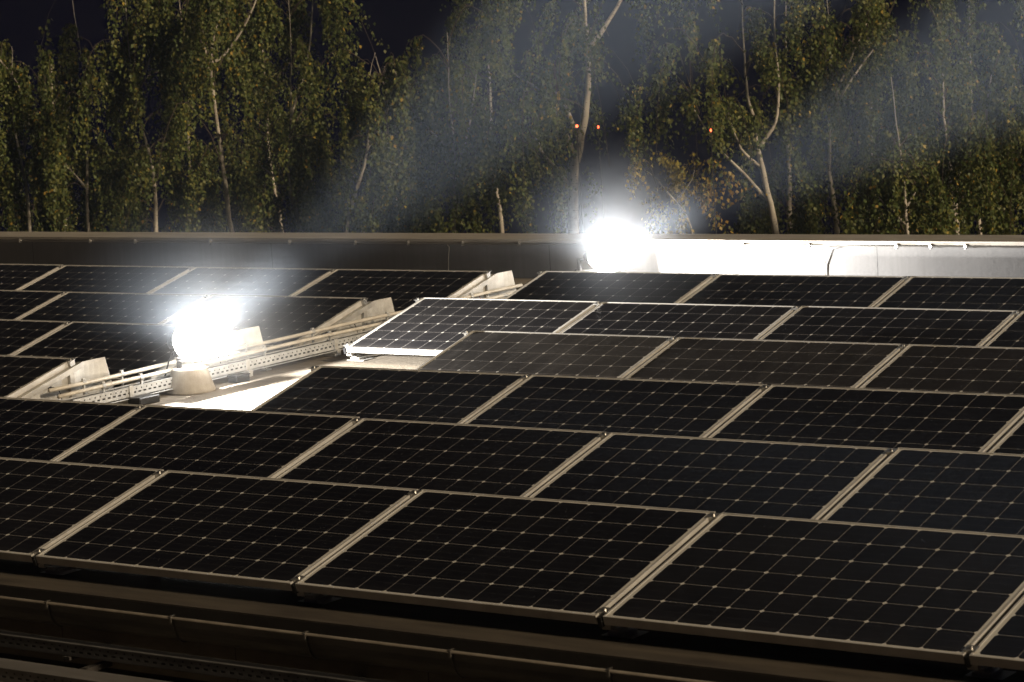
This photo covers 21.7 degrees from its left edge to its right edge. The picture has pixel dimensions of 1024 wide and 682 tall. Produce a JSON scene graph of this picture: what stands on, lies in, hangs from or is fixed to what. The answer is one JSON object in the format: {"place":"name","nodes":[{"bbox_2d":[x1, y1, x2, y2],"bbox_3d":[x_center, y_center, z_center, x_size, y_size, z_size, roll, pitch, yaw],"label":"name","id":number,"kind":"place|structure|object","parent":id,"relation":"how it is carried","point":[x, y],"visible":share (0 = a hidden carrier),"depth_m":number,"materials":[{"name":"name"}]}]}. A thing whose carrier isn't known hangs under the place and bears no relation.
{"place":"outdoors","nodes":[
{"label":"outdoors","id":0,"kind":"place"},
{"bbox_2d":[0,0,1023,234],"label":"sky","id":1,"kind":"structure","parent":0,"point":[397,22],"materials":[{"name":"black"}]},
{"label":"ground","id":2,"kind":"structure","parent":0,"visible":0},
{"bbox_2d":[0,39,101,231],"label":"birch tree","id":3,"kind":"object","parent":2,"relation":"on","point":[20,74],"visible":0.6,"depth_m":36.79,"materials":[{"name":"green plant"}]},
{"bbox_2d":[0,36,127,231],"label":"birch tree","id":4,"kind":"object","parent":2,"relation":"on","point":[48,67],"visible":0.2,"depth_m":42.73,"materials":[{"name":"green plant"}]},
{"bbox_2d":[0,0,132,231],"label":"birch tree","id":5,"kind":"object","parent":2,"relation":"on","point":[55,129],"visible":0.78,"depth_m":36.56,"materials":[{"name":"green plant"}]},
{"bbox_2d":[0,653,207,681],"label":"house wall","id":6,"kind":"structure","parent":2,"relation":"on","point":[105,670],"depth_m":12.75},
{"bbox_2d":[0,347,500,681],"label":"roof","id":7,"kind":"structure","parent":6,"relation":"on","point":[259,387],"depth_m":12.72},
{"bbox_2d":[17,358,83,397],"bbox_3d":[-3.245,0.360,17.991,0.160,0.368,1.016,2,9,36],"label":"mounting rail","id":8,"kind":"object","parent":7,"relation":"on","point":[70,370],"visible":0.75,"depth_m":18.22,"materials":[{"name":"silver metal"}]},
{"bbox_2d":[0,355,74,397],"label":"solar module","id":9,"kind":"object","parent":8,"relation":"on","point":[20,375],"visible":1,"depth_m":18.28,"materials":[{"name":"glass"}]},
{"bbox_2d":[30,357,113,402],"bbox_3d":[-3.828,0.328,18.606,1.734,0.332,1.265,2,9,36],"label":"wind deflector","id":10,"kind":"object","parent":7,"relation":"on","point":[94,368],"visible":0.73,"depth_m":18.44,"materials":[{"name":"silver metal"}]},
{"bbox_2d":[31,470,165,574],"bbox_3d":[-2.021,0.905,13.354,0.160,0.368,1.016,2,9,36],"label":"mounting rail","id":11,"kind":"object","parent":7,"relation":"on","point":[57,570],"visible":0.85,"depth_m":13.06,"materials":[{"name":"metal"}]},
{"bbox_2d":[0,457,163,561],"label":"solar module","id":12,"kind":"object","parent":11,"relation":"on","point":[44,504],"visible":1,"depth_m":13.64,"materials":[{"name":"glass"}]},
{"bbox_2d":[36,470,417,590],"bbox_3d":[-1.380,0.894,12.854,1.646,0.040,0.990,2,24,36],"label":"solar module","id":13,"kind":"object","parent":11,"relation":"on","point":[269,533],"visible":1,"depth_m":12.79,"materials":[{"name":"glass"}]},
{"bbox_2d":[128,393,159,404],"bbox_3d":[-2.543,0.405,18.430,0.120,0.053,0.200,2,9,36],"label":"weight block","id":14,"kind":"object","parent":7,"relation":"on","point":[145,399],"depth_m":18.38,"materials":[{"name":"grey concrete"}]},
{"bbox_2d":[144,327,239,392],"bbox_3d":[-2.290,0.138,19.204,0.160,0.368,1.016,2,9,36],"label":"mounting rail","id":15,"kind":"object","parent":7,"relation":"on","point":[226,339],"visible":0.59,"depth_m":19.43,"materials":[{"name":"silver metal"}]},
{"bbox_2d":[164,328,237,394],"bbox_3d":[-2.236,0.092,18.855,0.416,0.516,0.474,2,9,36],"label":"floodlight","id":16,"kind":"object","parent":7,"relation":"on","point":[191,379],"visible":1,"depth_m":18.75,"materials":[{"name":"concrete"}]},
{"bbox_2d":[146,326,269,393],"bbox_3d":[-3.546,0.081,20.313,3.404,0.327,1.265,2,9,36],"label":"wind deflector","id":17,"kind":"object","parent":7,"relation":"on","point":[250,335],"visible":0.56,"depth_m":19.67,"materials":[{"name":"silver metal"}]},
{"bbox_2d":[63,643,365,677],"bbox_3d":[-1.453,1.522,11.980,4.740,0.106,0.639,2,9,36],"label":"tray bracket","id":18,"kind":"object","parent":7,"relation":"attached to","point":[100,665],"visible":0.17,"depth_m":12.47,"materials":[{"name":"metal"}]},
{"bbox_2d":[0,658,168,681],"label":"cable tray","id":19,"kind":"object","parent":18,"relation":"on","point":[11,670],"visible":1,"depth_m":12.12,"materials":[{"name":"metal"}]},
{"bbox_2d":[0,630,392,681],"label":"cable tray","id":20,"kind":"object","parent":18,"relation":"on","point":[240,670],"visible":1,"depth_m":11.98,"materials":[{"name":"grey metal"}]},
{"bbox_2d":[63,329,372,403],"bbox_3d":[-1.473,0.069,20.091,0.195,0.128,5.200,2,10,36],"label":"cable tray","id":21,"kind":"object","parent":7,"relation":"on","point":[124,393],"visible":0.52,"depth_m":19.35,"materials":[{"name":"metal"}]},
{"bbox_2d":[227,373,249,382],"bbox_3d":[-1.963,0.265,19.169,0.098,0.052,0.148,2,9,36],"label":"junction box","id":22,"kind":"object","parent":7,"relation":"on","point":[237,377],"visible":1,"depth_m":19.13,"materials":[{"name":"black plastic"}]},
{"bbox_2d":[57,292,512,398],"bbox_3d":[-1.453,0.033,20.164,0.060,0.220,5.450,2,9,36],"label":"conduit pipe","id":23,"kind":"object","parent":7,"relation":"on","point":[103,385],"visible":0.73,"depth_m":19.43,"materials":[{"name":"plastic"}]},
{"bbox_2d":[48,283,522,394],"bbox_3d":[-1.522,0.013,20.212,0.060,0.256,5.450,2,9,36],"label":"conduit pipe","id":24,"kind":"object","parent":7,"relation":"attached to","point":[246,346],"visible":0.71,"depth_m":19.72,"materials":[{"name":"plastic"}]},
{"bbox_2d":[289,298,374,347],"bbox_3d":[-1.377,-0.097,20.621,0.160,0.368,1.016,2,9,36],"label":"mounting rail","id":25,"kind":"object","parent":7,"relation":"on","point":[364,308],"visible":0.41,"depth_m":20.84,"materials":[{"name":"silver metal"}]},
{"bbox_2d":[162,294,361,350],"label":"solar module","id":26,"kind":"object","parent":25,"relation":"on","point":[272,317],"visible":0.61,"depth_m":21.14,"materials":[{"name":"glass"}]},
{"bbox_2d":[0,596,711,681],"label":"roof gutter","id":27,"kind":"object","parent":7,"relation":"attached to","point":[459,664],"visible":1,"depth_m":11.59,"materials":[{"name":"metal"}]},
{"bbox_2d":[351,418,362,423],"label":"mounting rail","id":28,"kind":"object","parent":7,"relation":"on","point":[355,420],"visible":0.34,"depth_m":14.81,"materials":[{"name":"silver metal"}]},
{"bbox_2d":[276,418,601,496],"bbox_3d":[-0.438,0.659,13.998,1.646,0.041,0.990,2,24,36],"label":"solar module","id":29,"kind":"object","parent":28,"relation":"on","point":[493,459],"visible":0.62,"depth_m":14.04,"materials":[{"name":"glass"}]},
{"bbox_2d":[320,297,394,340],"bbox_3d":[-3.306,-0.185,22.224,5.074,0.308,1.265,2,9,36],"label":"wind deflector","id":30,"kind":"object","parent":7,"relation":"on","point":[382,306],"visible":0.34,"depth_m":21.07,"materials":[{"name":"silver metal"}]},
{"bbox_2d":[343,298,421,360],"bbox_3d":[-0.935,-0.092,20.149,0.160,0.368,1.016,2,9,36],"label":"mounting rail","id":31,"kind":"object","parent":7,"relation":"on","point":[358,357],"visible":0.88,"depth_m":19.85,"materials":[{"name":"silver metal"}]},
{"bbox_2d":[456,271,496,297],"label":"mounting rail","id":32,"kind":"object","parent":7,"relation":"on","point":[487,280],"visible":0.34,"depth_m":22.06,"materials":[{"name":"silver metal"}]},
{"bbox_2d":[473,270,515,298],"bbox_3d":[-3.020,-0.441,23.891,6.744,0.329,1.265,2,9,36],"label":"wind deflector","id":33,"kind":"object","parent":7,"relation":"on","point":[504,279],"visible":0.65,"depth_m":22.27,"materials":[{"name":"silver metal"}]},
{"bbox_2d":[0,232,1023,289],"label":"parapet wall","id":34,"kind":"structure","parent":7,"relation":"on","point":[525,263],"depth_m":23.37,"materials":[{"name":"white paint"}]},
{"bbox_2d":[0,238,1023,248],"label":"lightning rod","id":35,"kind":"object","parent":34,"relation":"attached to","point":[743,245],"visible":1,"depth_m":23.18,"materials":[{"name":"silver metal"}]},
{"bbox_2d":[820,246,825,274],"bbox_3d":[2.522,-0.623,21.599,0.042,0.306,0.088,-3,7,5],"label":"down wire","id":36,"kind":"object","parent":34,"relation":"attached to","point":[824,259],"visible":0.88,"depth_m":21.62,"materials":[{"name":"metal"}]},
{"bbox_2d":[0,559,1023,681],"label":"eaves flashing","id":37,"kind":"object","parent":7,"relation":"attached to","point":[692,656],"depth_m":11.35,"materials":[{"name":"brown metal"}]},
{"bbox_2d":[291,490,421,603],"bbox_3d":[-0.676,0.950,12.364,0.160,0.368,1.016,2,9,36],"label":"mounting rail","id":38,"kind":"object","parent":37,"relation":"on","point":[317,598],"visible":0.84,"depth_m":12.07,"materials":[{"name":"silver metal"}]},
{"bbox_2d":[295,489,715,623],"bbox_3d":[-0.038,0.938,11.860,1.646,0.041,0.990,2,24,36],"label":"solar module","id":39,"kind":"object","parent":38,"relation":"on","point":[573,561],"visible":1,"depth_m":11.79,"materials":[{"name":"glass"}]},
{"bbox_2d":[597,512,720,638],"bbox_3d":[0.668,0.994,11.375,0.160,0.368,1.016,2,9,36],"label":"mounting rail","id":40,"kind":"object","parent":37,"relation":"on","point":[623,632],"visible":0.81,"depth_m":11.08,"materials":[{"name":"silver metal"}]},
{"bbox_2d":[962,645,1015,679],"bbox_3d":[2.012,1.039,10.385,0.160,0.368,1.016,2,9,36],"label":"mounting rail","id":41,"kind":"object","parent":37,"relation":"on","point":[989,672],"visible":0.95,"depth_m":10.08,"materials":[{"name":"silver metal"}]},
{"bbox_2d":[603,512,1023,663],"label":"solar module","id":42,"kind":"object","parent":41,"relation":"on","point":[941,595],"visible":1,"depth_m":10.82,"materials":[{"name":"glass"}]},
{"bbox_2d":[969,594,1023,669],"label":"solar module","id":43,"kind":"object","parent":41,"relation":"on","point":[1001,644],"visible":1,"depth_m":10.03,"materials":[{"name":"glass"}]},
{"bbox_2d":[521,375,531,379],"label":"mounting rail","id":44,"kind":"object","parent":7,"relation":"on","point":[525,376],"visible":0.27,"depth_m":16.02,"materials":[{"name":"silver metal"}]},
{"bbox_2d":[251,366,527,423],"bbox_3d":[-0.834,0.388,16.195,1.646,0.040,0.990,2,24,36],"label":"solar module","id":45,"kind":"object","parent":44,"relation":"on","point":[461,397],"visible":0.57,"depth_m":16.26,"materials":[{"name":"glass"}]},
{"bbox_2d":[463,374,766,437],"bbox_3d":[0.509,0.432,15.209,1.646,0.041,0.990,2,24,36],"label":"solar module","id":46,"kind":"object","parent":44,"relation":"on","point":[666,407],"visible":0.51,"depth_m":15.27,"materials":[{"name":"glass"}]},
{"bbox_2d":[598,432,610,439],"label":"mounting rail","id":47,"kind":"object","parent":7,"relation":"on","point":[604,434],"visible":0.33,"depth_m":13.82,"materials":[{"name":"silver metal"}]},
{"bbox_2d":[528,432,887,519],"bbox_3d":[0.906,0.704,13.009,1.646,0.040,0.990,2,24,36],"label":"solar module","id":48,"kind":"object","parent":47,"relation":"on","point":[784,479],"visible":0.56,"depth_m":13.04,"materials":[{"name":"glass"}]},
{"bbox_2d":[575,248,635,271],"bbox_3d":[0.712,-0.577,22.297,0.476,0.526,0.474,2,9,36],"label":"floodlight","id":49,"kind":"object","parent":7,"relation":"on","point":[591,256],"visible":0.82,"depth_m":22.24,"materials":[{"name":"metal"}]},
{"bbox_2d":[668,337,677,342],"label":"mounting rail","id":50,"kind":"object","parent":7,"relation":"on","point":[671,339],"visible":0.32,"depth_m":17.22,"materials":[{"name":"silver metal"}]},
{"bbox_2d":[415,330,674,377],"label":"solar module","id":51,"kind":"object","parent":50,"relation":"on","point":[578,354],"visible":0.52,"depth_m":17.49,"materials":[{"name":"glass"}]},
{"bbox_2d":[625,337,900,387],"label":"solar module","id":52,"kind":"object","parent":50,"relation":"on","point":[810,363],"visible":0.59,"depth_m":16.50,"materials":[{"name":"glass"}]},
{"bbox_2d":[760,385,770,390],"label":"mounting rail","id":53,"kind":"object","parent":7,"relation":"on","point":[763,387],"visible":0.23,"depth_m":15.03,"materials":[{"name":"silver metal"}]},
{"bbox_2d":[707,384,1023,451],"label":"solar module","id":54,"kind":"object","parent":53,"relation":"on","point":[937,420],"visible":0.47,"depth_m":14.29,"materials":[{"name":"glass"}]},
{"bbox_2d":[885,448,897,455],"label":"mounting rail","id":55,"kind":"object","parent":7,"relation":"on","point":[888,451],"visible":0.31,"depth_m":12.83,"materials":[{"name":"silver metal"}]},
{"bbox_2d":[820,447,1023,534],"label":"solar module","id":56,"kind":"object","parent":55,"relation":"on","point":[951,490],"visible":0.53,"depth_m":12.29,"materials":[{"name":"glass"}]},
{"bbox_2d":[898,344,908,349],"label":"mounting rail","id":57,"kind":"object","parent":7,"relation":"on","point":[902,346],"visible":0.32,"depth_m":16.23,"materials":[{"name":"silver metal"}]},
{"bbox_2d":[859,344,1023,394],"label":"solar module","id":58,"kind":"object","parent":57,"relation":"on","point":[966,369],"visible":0.53,"depth_m":15.74,"materials":[{"name":"glass"}]},
{"bbox_2d":[1013,311,1022,316],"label":"mounting rail","id":59,"kind":"object","parent":7,"relation":"on","point":[1016,313],"visible":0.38,"depth_m":17.48,"materials":[{"name":"silver metal"}]},
{"bbox_2d":[760,306,1017,345],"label":"solar module","id":60,"kind":"object","parent":59,"relation":"on","point":[956,327],"visible":0.56,"depth_m":17.78,"materials":[{"name":"glass"}]},
{"bbox_2d":[984,311,1023,347],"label":"solar module","id":61,"kind":"object","parent":59,"relation":"on","point":[1010,333],"visible":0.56,"depth_m":17.16,"materials":[{"name":"glass"}]},
{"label":"mounting rail","id":62,"kind":"object","parent":7,"relation":"on","visible":0},
{"bbox_2d":[504,271,716,302],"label":"solar module","id":63,"kind":"object","parent":62,"relation":"on","point":[654,287],"visible":0.57,"depth_m":21.04,"materials":[{"name":"glass"}]},
{"bbox_2d":[680,274,904,306],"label":"solar module","id":64,"kind":"object","parent":62,"relation":"on","point":[804,290],"visible":0.56,"depth_m":20.05,"materials":[{"name":"glass"}]},
{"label":"mounting rail","id":65,"kind":"object","parent":7,"relation":"on","visible":0},
{"bbox_2d":[874,276,1023,310],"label":"solar module","id":66,"kind":"object","parent":65,"relation":"on","point":[976,293],"visible":0.56,"depth_m":19.25,"materials":[{"name":"glass"}]},
{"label":"mounting rail","id":67,"kind":"object","parent":7,"relation":"on","visible":0},
{"bbox_2d":[0,264,62,289],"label":"solar module","id":68,"kind":"object","parent":67,"relation":"attached to","point":[16,276],"visible":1,"depth_m":25.09,"materials":[{"name":"glass"}]},
{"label":"mounting rail","id":69,"kind":"object","parent":7,"relation":"on","visible":0},
{"bbox_2d":[20,265,189,292],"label":"solar module","id":70,"kind":"object","parent":69,"relation":"on","point":[109,278],"visible":0.69,"depth_m":24.36,"materials":[{"name":"glass"}]},
{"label":"mounting rail","id":71,"kind":"object","parent":7,"relation":"on","visible":0},
{"bbox_2d":[151,267,330,295],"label":"solar module","id":72,"kind":"object","parent":71,"relation":"attached to","point":[247,281],"visible":0.58,"depth_m":23.38,"materials":[{"name":"glass"}]},
{"bbox_2d":[293,269,484,311],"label":"solar module","id":73,"kind":"object","parent":71,"relation":"on","point":[403,289],"visible":0.56,"depth_m":22.36,"materials":[{"name":"glass"}]},
{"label":"mounting rail","id":74,"kind":"object","parent":7,"relation":"on","visible":0},
{"bbox_2d":[0,290,62,319],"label":"solar module","id":75,"kind":"object","parent":74,"relation":"on","point":[16,304],"visible":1,"depth_m":22.93,"materials":[{"name":"glass"}]},
{"bbox_2d":[17,292,204,323],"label":"solar module","id":76,"kind":"object","parent":74,"relation":"on","point":[151,308],"visible":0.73,"depth_m":22.21,"materials":[{"name":"glass"}]},
{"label":"mounting rail","id":77,"kind":"object","parent":7,"relation":"on","visible":0},
{"bbox_2d":[0,319,69,354],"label":"solar module","id":78,"kind":"object","parent":77,"relation":"attached to","point":[16,336],"visible":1,"depth_m":20.51,"materials":[{"name":"glass"}]},
{"bbox_2d":[14,321,230,383],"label":"solar module","id":79,"kind":"object","parent":77,"relation":"on","point":[124,347],"visible":0.76,"depth_m":19.75,"materials":[{"name":"glass"}]},
{"bbox_2d":[32,0,260,231],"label":"birch tree","id":80,"kind":"object","parent":2,"relation":"on","point":[127,64],"visible":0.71,"depth_m":36.33,"materials":[{"name":"green plant"}]},
{"bbox_2d":[115,0,316,231],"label":"birch tree","id":81,"kind":"object","parent":2,"relation":"on","point":[146,228],"visible":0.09,"depth_m":43.34,"materials":[{"name":"green plant"}]},
{"bbox_2d":[126,0,389,232],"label":"birch tree","id":82,"kind":"object","parent":2,"relation":"on","point":[202,64],"visible":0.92,"depth_m":35.88,"materials":[{"name":"green plant"}]},
{"bbox_2d":[175,0,345,232],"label":"birch tree","id":83,"kind":"object","parent":2,"relation":"on","point":[279,113],"visible":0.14,"depth_m":42.38,"materials":[{"name":"green plant"}]},
{"bbox_2d":[173,0,384,232],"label":"birch tree","id":84,"kind":"object","parent":2,"relation":"on","point":[312,214],"visible":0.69,"depth_m":36.10,"materials":[{"name":"green plant"}]},
{"bbox_2d":[246,48,432,232],"bbox_3d":[-1.882,0.248,35.402,2.878,8.260,1.914,2,9,36],"label":"birch tree","id":85,"kind":"object","parent":2,"relation":"on","point":[354,118],"visible":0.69,"depth_m":34.70,"materials":[{"name":"green plant"}]},
{"bbox_2d":[336,66,446,232],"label":"birch tree","id":86,"kind":"object","parent":2,"relation":"on","point":[385,201],"visible":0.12,"depth_m":42.53,"materials":[{"name":"green plant"}]},
{"bbox_2d":[352,6,567,232],"bbox_3d":[-0.421,-0.050,35.278,3.318,8.702,2.074,-8,9,-34],"label":"birch tree","id":87,"kind":"object","parent":2,"relation":"on","point":[466,129],"visible":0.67,"depth_m":34.64,"materials":[{"name":"green plant"}]},
{"bbox_2d":[409,0,545,232],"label":"birch tree","id":88,"kind":"object","parent":2,"relation":"on","point":[472,56],"visible":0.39,"depth_m":41.57,"materials":[{"name":"green plant"}]},
{"bbox_2d":[440,0,718,232],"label":"birch tree","id":89,"kind":"object","parent":2,"relation":"on","point":[545,82],"visible":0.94,"depth_m":33.55,"materials":[{"name":"green plant"}]},
{"bbox_2d":[576,124,583,233],"bbox_3d":[0.971,1.025,31.453,0.039,7.171,0.040,2,9,36],"label":"lamp mast","id":90,"kind":"object","parent":2,"relation":"on","point":[580,182],"visible":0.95,"depth_m":31.08,"materials":[{"name":"black metal"}]},
{"bbox_2d":[598,126,604,233],"bbox_3d":[1.219,1.022,31.451,0.023,7.146,0.024,2,9,36],"label":"lamp mast","id":91,"kind":"object","parent":2,"relation":"on","point":[601,181],"visible":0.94,"depth_m":31.08,"materials":[{"name":"black metal"}]},
{"bbox_2d":[625,151,767,233],"bbox_3d":[2.131,1.034,32.977,1.620,6.825,1.711,-8,9,-31],"label":"birch tree","id":92,"kind":"object","parent":2,"relation":"on","point":[677,175],"visible":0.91,"depth_m":32.37,"materials":[{"name":"green plant"}]},
{"bbox_2d":[710,128,716,233],"bbox_3d":[2.523,1.003,31.444,0.029,7.027,0.030,2,9,36],"label":"lamp mast","id":93,"kind":"object","parent":2,"relation":"on","point":[713,182],"visible":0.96,"depth_m":31.08,"materials":[{"name":"black metal"}]},
{"bbox_2d":[612,0,835,233],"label":"birch tree","id":94,"kind":"object","parent":2,"relation":"on","point":[719,112],"visible":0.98,"depth_m":32.49,"materials":[{"name":"green plant"}]},
{"bbox_2d":[733,2,848,233],"bbox_3d":[3.718,-0.750,37.042,2.235,9.139,2.342,-2,8,15],"label":"birch tree","id":95,"kind":"object","parent":2,"relation":"on","point":[814,216],"visible":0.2,"depth_m":36.94,"materials":[{"name":"green plant"}]},
{"bbox_2d":[729,0,976,233],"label":"birch tree","id":96,"kind":"object","parent":2,"relation":"on","point":[869,41],"visible":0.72,"depth_m":35.63,"materials":[{"name":"green plant"}]},
{"bbox_2d":[825,77,960,234],"bbox_3d":[4.833,0.586,32.283,1.841,7.560,1.604,-2,8,15],"label":"birch tree","id":97,"kind":"object","parent":2,"relation":"on","point":[895,186],"visible":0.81,"depth_m":31.71,"materials":[{"name":"green plant"}]},
{"bbox_2d":[822,0,967,233],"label":"birch tree","id":98,"kind":"object","parent":2,"relation":"on","point":[879,106],"visible":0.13,"depth_m":41.36,"materials":[{"name":"green plant"}]},
{"bbox_2d":[833,0,1023,234],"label":"birch tree","id":99,"kind":"object","parent":2,"relation":"on","point":[969,146],"visible":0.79,"depth_m":33.62,"materials":[{"name":"green plant"}]},
{"bbox_2d":[892,0,1023,234],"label":"birch tree","id":100,"kind":"object","parent":2,"relation":"on","point":[978,83],"visible":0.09,"depth_m":41.12,"materials":[{"name":"green plant"}]},
{"bbox_2d":[951,0,1023,234],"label":"birch tree","id":101,"kind":"object","parent":2,"relation":"on","point":[1017,197],"visible":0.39,"depth_m":34.68,"materials":[{"name":"green plant"}]},
{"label":"mounting rail","id":102,"kind":"object","parent":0,"visible":0},
{"bbox_2d":[0,397,142,460],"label":"solar module","id":103,"kind":"object","parent":102,"relation":"attached to","point":[44,429],"visible":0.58,"depth_m":15.84,"materials":[{"name":"glass"}]},
{"bbox_2d":[56,405,359,477],"bbox_3d":[-1.782,0.610,14.987,1.646,0.040,0.990,2,24,36],"label":"solar module","id":104,"kind":"object","parent":102,"relation":"on","point":[267,444],"visible":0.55,"depth_m":15.02,"materials":[{"name":"glass"}]},
{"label":"mounting rail","id":105,"kind":"object","parent":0,"visible":0},
{"bbox_2d":[988,416,1023,453],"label":"solar module","id":106,"kind":"object","parent":105,"relation":"attached to","point":[1011,441],"visible":0.21,"depth_m":13.61,"materials":[{"name":"glass"}]},
{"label":"mounting rail","id":107,"kind":"object","parent":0,"visible":0},
{"bbox_2d":[346,297,598,355],"bbox_3d":[-0.293,-0.103,19.645,1.646,0.040,0.990,2,24,36],"label":"solar module","id":108,"kind":"object","parent":107,"relation":"on","point":[429,326],"visible":0.81,"depth_m":19.70,"materials":[{"name":"glass"}]},
{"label":"mounting rail","id":109,"kind":"object","parent":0,"visible":0},
{"bbox_2d":[559,302,793,338],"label":"solar module","id":110,"kind":"object","parent":109,"relation":"on","point":[700,320],"visible":0.54,"depth_m":18.77,"materials":[{"name":"glass"}]}
]}

